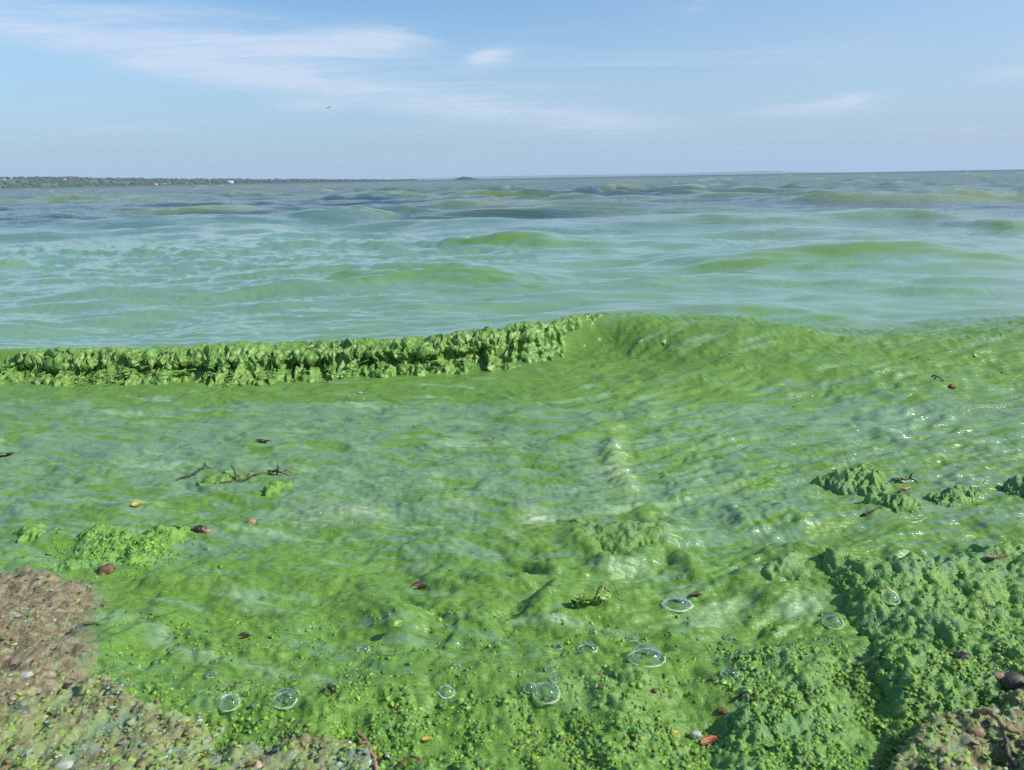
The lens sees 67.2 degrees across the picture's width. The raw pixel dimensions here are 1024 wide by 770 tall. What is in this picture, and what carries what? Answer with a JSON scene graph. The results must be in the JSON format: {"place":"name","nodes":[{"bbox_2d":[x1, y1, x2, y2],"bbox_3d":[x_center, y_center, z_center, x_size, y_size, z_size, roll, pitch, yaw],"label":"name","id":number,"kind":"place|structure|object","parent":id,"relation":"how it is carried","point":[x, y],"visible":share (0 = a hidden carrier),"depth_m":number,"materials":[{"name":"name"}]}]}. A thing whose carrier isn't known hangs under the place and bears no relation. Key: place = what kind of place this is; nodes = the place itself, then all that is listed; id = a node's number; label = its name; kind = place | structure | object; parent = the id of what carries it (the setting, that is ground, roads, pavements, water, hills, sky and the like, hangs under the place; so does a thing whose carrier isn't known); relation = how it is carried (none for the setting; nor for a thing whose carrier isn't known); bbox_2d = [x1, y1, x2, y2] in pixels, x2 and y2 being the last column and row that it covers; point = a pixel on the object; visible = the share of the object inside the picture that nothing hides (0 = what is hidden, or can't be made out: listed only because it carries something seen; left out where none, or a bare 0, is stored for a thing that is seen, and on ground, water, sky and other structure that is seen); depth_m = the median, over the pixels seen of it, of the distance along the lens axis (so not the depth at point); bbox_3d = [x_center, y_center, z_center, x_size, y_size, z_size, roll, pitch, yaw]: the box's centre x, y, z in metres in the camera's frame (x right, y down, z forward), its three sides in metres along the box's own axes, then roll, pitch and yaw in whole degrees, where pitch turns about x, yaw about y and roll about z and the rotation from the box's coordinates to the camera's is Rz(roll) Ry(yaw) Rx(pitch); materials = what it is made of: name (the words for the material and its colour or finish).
{"place":"outdoors","nodes":[
{"label":"outdoors","id":0,"kind":"place"},
{"bbox_2d":[0,566,107,705],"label":"mud bank","id":1,"kind":"structure","parent":0,"point":[52,662],"depth_m":1.44,"materials":[{"name":"brown soil"}]},
{"bbox_2d":[18,671,33,678],"bbox_3d":[-0.813,0.486,1.288,0.025,0.010,0.019,-1,15,0],"label":"stone","id":2,"kind":"object","parent":1,"relation":"on","point":[25,675],"visible":1,"depth_m":1.28,"materials":[{"name":"white stone"}]},
{"bbox_2d":[62,683,73,688],"bbox_3d":[-0.743,0.503,1.285,0.020,0.010,0.014,-1,15,0],"label":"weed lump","id":3,"kind":"object","parent":1,"relation":"on","point":[66,685],"visible":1,"depth_m":1.28,"materials":[{"name":"brown plant"}]},
{"bbox_2d":[70,621,96,630],"bbox_3d":[-0.809,0.454,1.455,0.007,0.010,0.046,13,21,43],"label":"twig","id":4,"kind":"object","parent":1,"relation":"on","point":[80,625],"visible":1,"depth_m":1.45,"materials":[{"name":"grey wood"}]},
{"bbox_2d":[97,563,115,574],"bbox_3d":[-0.873,0.402,1.654,0.043,0.038,0.033,-5,16,-16],"label":"clod","id":5,"kind":"object","parent":1,"relation":"on","point":[109,568],"visible":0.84,"depth_m":1.64,"materials":[{"name":"brown soil"}]},
{"bbox_2d":[0,566,1023,769],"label":"dried algae flakes","id":6,"kind":"object","parent":1,"relation":"on","point":[179,743],"visible":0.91,"depth_m":1.13,"materials":[{"name":"green plant"}]},
{"bbox_2d":[0,179,320,187],"bbox_3d":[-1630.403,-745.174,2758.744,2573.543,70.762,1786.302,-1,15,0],"label":"shore","id":7,"kind":"structure","parent":0,"point":[49,184],"depth_m":2825.67,"materials":[{"name":"grey"}]},
{"bbox_2d":[0,176,417,187],"bbox_3d":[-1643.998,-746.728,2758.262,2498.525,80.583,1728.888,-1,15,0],"label":"wood","id":8,"kind":"object","parent":7,"relation":"on","point":[70,180],"visible":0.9,"depth_m":2940.64,"materials":[{"name":"green plant"}]},
{"bbox_2d":[0,674,373,769],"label":"algae crusted shore","id":9,"kind":"structure","parent":0,"point":[84,728],"depth_m":1.14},
{"bbox_2d":[55,760,73,769],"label":"stone","id":10,"kind":"object","parent":9,"relation":"on","point":[64,765],"visible":1,"depth_m":1.08,"materials":[{"name":"grey stone"}]},
{"bbox_2d":[355,730,378,769],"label":"stick","id":11,"kind":"object","parent":9,"relation":"on","point":[365,741],"visible":1,"depth_m":1.12,"materials":[{"name":"beige wood"}]},
{"bbox_2d":[326,683,335,694],"bbox_3d":[-0.286,0.481,1.224,0.015,0.022,0.044,-8,17,-24],"label":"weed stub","id":12,"kind":"object","parent":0,"point":[330,687],"visible":1,"depth_m":1.21,"materials":[{"name":"brown plant"}]},
{"bbox_2d":[0,169,1023,769],"bbox_3d":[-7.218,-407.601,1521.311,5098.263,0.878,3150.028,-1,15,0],"label":"water","id":13,"kind":"structure","parent":0,"point":[756,301],"depth_m":2.57,"materials":[{"name":"green liquid"}]},
{"bbox_2d":[0,452,17,455],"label":"leaf","id":14,"kind":"object","parent":13,"relation":"on","point":[11,453],"visible":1,"depth_m":2.39,"materials":[{"name":"brown plant"}]},
{"bbox_2d":[14,523,46,542],"bbox_3d":[-1.157,0.363,1.865,0.123,0.059,0.143,-1,15,0],"label":"algae mat","id":15,"kind":"object","parent":13,"relation":"on","point":[32,531],"visible":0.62,"depth_m":1.83,"materials":[{"name":"green plant"}]},
{"bbox_2d":[52,523,190,571],"bbox_3d":[-0.902,0.389,1.776,0.311,0.081,0.294,-1,15,0],"label":"algae mat","id":16,"kind":"object","parent":13,"relation":"on","point":[174,535],"visible":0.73,"depth_m":1.78,"materials":[{"name":"green plant"}]},
{"bbox_2d":[130,501,144,505],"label":"leaf","id":17,"kind":"object","parent":13,"relation":"on","point":[135,503],"visible":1,"depth_m":2.00,"materials":[{"name":"plant"}]},
{"bbox_2d":[176,461,211,479],"bbox_3d":[-0.916,0.251,2.218,0.018,0.026,0.131,4,16,20],"label":"twig","id":18,"kind":"object","parent":13,"relation":"on","point":[187,475],"visible":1,"depth_m":2.21,"materials":[{"name":"brown wood"}]},
{"bbox_2d":[193,525,206,532],"bbox_3d":[-0.751,0.346,1.851,0.032,0.019,0.025,-1,15,0],"label":"pebble","id":19,"kind":"object","parent":13,"relation":"on","point":[199,529],"visible":1,"depth_m":1.84,"materials":[{"name":"brown stone"}]},
{"bbox_2d":[219,694,239,711],"bbox_3d":[-0.447,0.505,1.219,0.033,0.025,0.034,-1,15,0],"label":"bubble","id":20,"kind":"object","parent":13,"relation":"on","point":[225,695],"visible":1,"depth_m":1.22,"materials":[{"name":"clear liquid"}]},
{"bbox_2d":[195,470,273,485],"bbox_3d":[-0.797,0.275,2.205,0.262,0.061,0.149,-7,16,-23],"label":"algae mat","id":21,"kind":"object","parent":13,"relation":"on","point":[221,476],"visible":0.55,"depth_m":2.18,"materials":[{"name":"green plant"}]},
{"bbox_2d":[230,465,239,479],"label":"twig","id":22,"kind":"object","parent":21,"relation":"on","point":[235,475],"visible":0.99,"depth_m":2.18,"materials":[{"name":"brown wood"}]},
{"bbox_2d":[219,471,289,483],"bbox_3d":[-0.728,0.259,2.177,0.190,0.015,0.023,-6,16,-18],"label":"twig","id":23,"kind":"object","parent":21,"relation":"on","point":[250,476],"visible":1,"depth_m":2.17,"materials":[{"name":"brown wood"}]},
{"bbox_2d":[236,632,253,637],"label":"leaf","id":24,"kind":"object","parent":13,"relation":"on","point":[244,634],"visible":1,"depth_m":1.43,"materials":[{"name":"brown plant"}]},
{"bbox_2d":[246,519,255,523],"bbox_3d":[-0.638,0.338,1.886,0.025,0.020,0.019,-1,15,0],"label":"pebble","id":25,"kind":"object","parent":13,"relation":"on","point":[252,521],"visible":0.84,"depth_m":1.88,"materials":[{"name":"stone"}]},
{"bbox_2d":[264,480,293,496],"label":"algae mat","id":26,"kind":"object","parent":13,"relation":"on","point":[274,486],"visible":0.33,"depth_m":2.08,"materials":[{"name":"green plant"}]},
{"bbox_2d":[267,469,292,474],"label":"twig","id":27,"kind":"object","parent":13,"relation":"on","point":[281,471],"visible":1,"depth_m":2.20,"materials":[{"name":"beige wood"}]},
{"bbox_2d":[271,687,299,709],"bbox_3d":[-0.358,0.493,1.215,0.048,0.025,0.044,-1,15,0],"label":"bubble","id":28,"kind":"object","parent":13,"relation":"on","point":[292,704],"visible":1,"depth_m":1.21,"materials":[{"name":"clear liquid"}]},
{"bbox_2d":[0,313,604,387],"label":"breaking wave","id":29,"kind":"object","parent":13,"relation":"on","point":[243,363],"visible":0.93,"depth_m":3.37,"materials":[{"name":"green plant"}]},
{"bbox_2d":[356,644,369,652],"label":"bubble","id":30,"kind":"object","parent":13,"relation":"on","point":[363,647],"visible":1,"depth_m":1.40,"materials":[{"name":"clear liquid"}]},
{"bbox_2d":[393,620,403,626],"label":"leaf","id":31,"kind":"object","parent":13,"relation":"on","point":[397,623],"visible":1,"depth_m":1.42,"materials":[{"name":"plant"}]},
{"bbox_2d":[398,755,419,767],"bbox_3d":[-0.145,0.534,1.094,0.032,0.016,0.017,3,16,15],"label":"root","id":32,"kind":"object","parent":13,"relation":"on","point":[417,758],"visible":1,"depth_m":1.09,"materials":[{"name":"brown wood"}]},
{"bbox_2d":[411,581,425,588],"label":"leaf","id":33,"kind":"object","parent":13,"relation":"on","point":[418,584],"visible":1,"depth_m":1.60,"materials":[{"name":"brown plant"}]},
{"bbox_2d":[421,736,434,740],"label":"leaf","id":34,"kind":"object","parent":13,"relation":"on","point":[426,738],"visible":1,"depth_m":1.15,"materials":[{"name":"yellow plant"}]},
{"bbox_2d":[437,685,454,698],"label":"bubble","id":35,"kind":"object","parent":13,"relation":"on","point":[452,695],"visible":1,"depth_m":1.23,"materials":[{"name":"clear liquid"}]},
{"bbox_2d":[10,316,1001,692],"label":"froth bubbles","id":36,"kind":"object","parent":13,"relation":"on","point":[248,400],"visible":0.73,"depth_m":2.96},
{"bbox_2d":[5,370,1015,689],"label":"weed specks","id":37,"kind":"object","parent":13,"relation":"on","point":[611,392],"visible":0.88,"depth_m":1.92,"materials":[{"name":"brown plant"}]},
{"bbox_2d":[1,518,1023,769],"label":"algae granules","id":38,"kind":"object","parent":13,"relation":"on","point":[769,756],"visible":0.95,"depth_m":1.20,"materials":[{"name":"green plant"}]},
{"bbox_2d":[532,682,559,703],"bbox_3d":[0.054,0.490,1.225,0.046,0.030,0.044,-1,15,0],"label":"bubble","id":39,"kind":"object","parent":13,"relation":"on","point":[551,702],"visible":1,"depth_m":1.22,"materials":[{"name":"clear liquid"}]},
{"bbox_2d":[576,640,597,652],"bbox_3d":[0.136,0.471,1.382,0.041,0.023,0.037,-1,15,0],"label":"bubble","id":40,"kind":"object","parent":13,"relation":"on","point":[594,651],"visible":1,"depth_m":1.39,"materials":[{"name":"liquid"}]},
{"bbox_2d":[570,592,610,607],"bbox_3d":[0.152,0.415,1.488,0.084,0.024,0.025,-4,15,-12],"label":"sprig","id":41,"kind":"object","parent":13,"relation":"on","point":[596,598],"visible":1,"depth_m":1.49,"materials":[{"name":"green plant"}]},
{"bbox_2d":[599,580,632,601],"bbox_3d":[0.203,0.409,1.524,0.069,0.028,0.039,-1,15,0],"label":"reed","id":42,"kind":"object","parent":13,"relation":"on","point":[615,588],"visible":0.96,"depth_m":1.53,"materials":[{"name":"plant"}]},
{"bbox_2d":[571,517,668,553],"bbox_3d":[0.261,0.353,1.808,0.283,0.085,0.249,-1,15,0],"label":"algae mat","id":43,"kind":"object","parent":13,"relation":"on","point":[614,537],"visible":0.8,"depth_m":1.75,"materials":[{"name":"green plant"}]},
{"bbox_2d":[627,642,665,667],"bbox_3d":[0.234,0.471,1.339,0.070,0.040,0.069,-1,15,0],"label":"bubble","id":44,"kind":"object","parent":13,"relation":"on","point":[647,649],"visible":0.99,"depth_m":1.35,"materials":[{"name":"clear liquid"}]},
{"bbox_2d":[673,730,679,736],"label":"leaf","id":45,"kind":"object","parent":13,"relation":"on","point":[677,733],"visible":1,"depth_m":1.16,"materials":[{"name":"plant"}]},
{"bbox_2d":[660,593,694,612],"bbox_3d":[0.323,0.425,1.508,0.067,0.031,0.063,-1,15,0],"label":"bubble","id":46,"kind":"object","parent":13,"relation":"on","point":[690,607],"visible":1,"depth_m":1.50,"materials":[{"name":"liquid"}]},
{"bbox_2d":[690,731,702,738],"bbox_3d":[0.279,0.531,1.167,0.019,0.014,0.013,-1,15,0],"label":"shell","id":47,"kind":"object","parent":13,"relation":"on","point":[695,735],"visible":1,"depth_m":1.16},
{"bbox_2d":[691,591,703,595],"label":"leaf","id":48,"kind":"object","parent":13,"relation":"on","point":[695,593],"visible":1,"depth_m":1.54,"materials":[{"name":"brown plant"}]},
{"bbox_2d":[700,735,718,744],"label":"leaf","id":49,"kind":"object","parent":13,"relation":"on","point":[707,739],"visible":1,"depth_m":1.16,"materials":[{"name":"brown plant"}]},
{"bbox_2d":[705,645,863,769],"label":"algae mat","id":50,"kind":"object","parent":13,"relation":"on","point":[784,679],"visible":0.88,"depth_m":1.19,"materials":[{"name":"green plant"}]},
{"bbox_2d":[717,707,726,713],"bbox_3d":[0.329,0.511,1.207,0.016,0.011,0.012,6,16,23],"label":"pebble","id":51,"kind":"object","parent":50,"relation":"on","point":[721,710],"visible":1,"depth_m":1.20,"materials":[{"name":"brown stone"}]},
{"bbox_2d":[720,669,739,677],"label":"bubble","id":52,"kind":"object","parent":50,"relation":"on","point":[731,669],"visible":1,"depth_m":1.28,"materials":[{"name":"clear liquid"}]},
{"bbox_2d":[733,691,755,701],"bbox_3d":[0.365,0.490,1.211,0.035,0.020,0.010,2,15,12],"label":"twig","id":53,"kind":"object","parent":50,"relation":"on","point":[739,695],"visible":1,"depth_m":1.21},
{"bbox_2d":[761,551,810,580],"bbox_3d":[0.579,0.392,1.617,0.157,0.066,0.146,-1,15,0],"label":"algae mat","id":54,"kind":"object","parent":13,"relation":"on","point":[790,566],"visible":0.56,"depth_m":1.59,"materials":[{"name":"green plant"}]},
{"bbox_2d":[821,614,843,629],"bbox_3d":[0.604,0.443,1.447,0.039,0.021,0.044,-1,15,0],"label":"bubble","id":55,"kind":"object","parent":13,"relation":"on","point":[831,627],"visible":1,"depth_m":1.45,"materials":[{"name":"liquid"}]},
{"bbox_2d":[810,463,890,496],"bbox_3d":[0.913,0.264,2.066,0.246,0.091,0.204,-1,15,0],"label":"algae mat","id":56,"kind":"object","parent":13,"relation":"on","point":[862,479],"visible":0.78,"depth_m":2.03,"materials":[{"name":"green plant"}]},
{"bbox_2d":[860,506,881,516],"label":"twig","id":57,"kind":"object","parent":13,"relation":"on","point":[871,511],"visible":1,"depth_m":1.88,"materials":[{"name":"wood"}]},
{"bbox_2d":[862,490,922,513],"bbox_3d":[0.953,0.301,1.939,0.176,0.079,0.146,-1,15,0],"label":"algae mat","id":58,"kind":"object","parent":13,"relation":"on","point":[897,502],"visible":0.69,"depth_m":1.91,"materials":[{"name":"green plant"}]},
{"bbox_2d":[898,487,910,492],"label":"twig","id":59,"kind":"object","parent":13,"relation":"on","point":[902,489],"visible":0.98,"depth_m":2.01,"materials":[{"name":"wood"}]},
{"bbox_2d":[890,473,919,482],"bbox_3d":[1.057,0.250,2.070,0.077,0.028,0.013,-1,15,0],"label":"twig","id":60,"kind":"object","parent":13,"relation":"on","point":[900,479],"visible":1,"depth_m":2.07,"materials":[{"name":"wood"}]},
{"bbox_2d":[818,542,1023,721],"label":"algae mat","id":61,"kind":"object","parent":13,"relation":"on","point":[872,613],"visible":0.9,"depth_m":1.44,"materials":[{"name":"green plant"}]},
{"bbox_2d":[881,589,900,604],"bbox_3d":[0.719,0.406,1.462,0.037,0.026,0.036,-1,15,0],"label":"bubble","id":62,"kind":"object","parent":61,"relation":"on","point":[894,592],"visible":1,"depth_m":1.46,"materials":[{"name":"liquid"}]},
{"bbox_2d":[951,651,971,658],"bbox_3d":[0.743,0.453,1.271,0.036,0.026,0.029,-1,15,0],"label":"stone","id":63,"kind":"object","parent":61,"relation":"on","point":[963,655],"visible":0.59,"depth_m":1.27,"materials":[{"name":"stone"}]},
{"bbox_2d":[984,554,1005,557],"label":"leaf","id":64,"kind":"object","parent":61,"relation":"on","point":[997,556],"visible":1,"depth_m":1.58,"materials":[{"name":"plant"}]},
{"bbox_2d":[992,671,1003,680],"bbox_3d":[0.776,0.467,1.229,0.023,0.018,0.016,-1,15,0],"label":"pebble","id":65,"kind":"object","parent":61,"relation":"on","point":[999,676],"visible":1,"depth_m":1.22,"materials":[{"name":"beige stone"}]},
{"bbox_2d":[992,681,1012,702],"bbox_3d":[0.749,0.469,1.177,0.004,0.012,0.066,1,15,9],"label":"twig","id":66,"kind":"object","parent":61,"relation":"on","point":[999,690],"visible":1,"depth_m":1.18,"materials":[{"name":"wood"}]},
{"bbox_2d":[948,384,956,388],"bbox_3d":[1.667,0.007,2.919,0.034,0.022,0.029,-1,15,0],"label":"weed scrap","id":67,"kind":"object","parent":13,"relation":"on","point":[951,386],"visible":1,"depth_m":2.91,"materials":[{"name":"brown plant"}]},
{"bbox_2d":[926,484,979,507],"bbox_3d":[1.125,0.292,1.968,0.190,0.074,0.151,-1,15,0],"label":"algae mat","id":68,"kind":"object","parent":13,"relation":"on","point":[958,496],"visible":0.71,"depth_m":1.94,"materials":[{"name":"green plant"}]},
{"bbox_2d":[970,478,986,487],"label":"stalk","id":69,"kind":"object","parent":13,"relation":"on","point":[981,485],"visible":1,"depth_m":2.00,"materials":[{"name":"green plant"}]},
{"bbox_2d":[1002,474,1023,497],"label":"algae mat","id":70,"kind":"object","parent":13,"relation":"on","point":[1014,485],"visible":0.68,"depth_m":2.00,"materials":[{"name":"green plant"}]},
{"bbox_2d":[0,0,1023,180],"label":"sky","id":71,"kind":"structure","parent":0,"point":[187,89],"materials":[{"name":"blue"}]},
{"bbox_2d":[418,171,849,179],"bbox_3d":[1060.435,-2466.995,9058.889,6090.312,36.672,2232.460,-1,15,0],"label":"distant hills","id":72,"kind":"structure","parent":0,"point":[671,174],"depth_m":9041.24,"materials":[{"name":"grey"}]},
{"bbox_2d":[888,689,1023,769],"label":"algae crusted shore","id":73,"kind":"structure","parent":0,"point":[963,740],"depth_m":1.08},
{"bbox_2d":[967,726,985,737],"bbox_3d":[0.663,0.497,1.099,0.023,0.019,0.018,-1,15,0],"label":"pebble","id":74,"kind":"object","parent":73,"relation":"on","point":[978,731],"visible":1,"depth_m":1.09,"materials":[{"name":"beige stone"}]},
{"bbox_2d":[972,707,1023,734],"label":"stick","id":75,"kind":"object","parent":73,"relation":"on","point":[994,715],"visible":1,"depth_m":1.09,"materials":[{"name":"beige wood"}]},
{"bbox_2d":[1003,735,1015,765],"bbox_3d":[0.686,0.505,1.065,0.011,0.016,0.049,3,16,16],"label":"stick","id":76,"kind":"object","parent":73,"relation":"on","point":[1006,744],"visible":1,"depth_m":1.06,"materials":[{"name":"grey wood"}]},
{"bbox_2d":[1000,671,1023,691],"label":"stone","id":77,"kind":"object","parent":73,"relation":"on","point":[1014,680],"visible":0.84,"depth_m":1.21,"materials":[{"name":"grey stone"}]},
{"bbox_3d":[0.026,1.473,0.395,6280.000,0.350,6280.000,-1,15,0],"label":"lake bed","id":78,"kind":"structure","parent":0,"visible":0},
{"bbox_2d":[454,177,476,179],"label":"wooded islet","id":79,"kind":"object","parent":78,"relation":"on","point":[465,178],"visible":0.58,"depth_m":2596.75,"materials":[{"name":"grey"}]}
]}

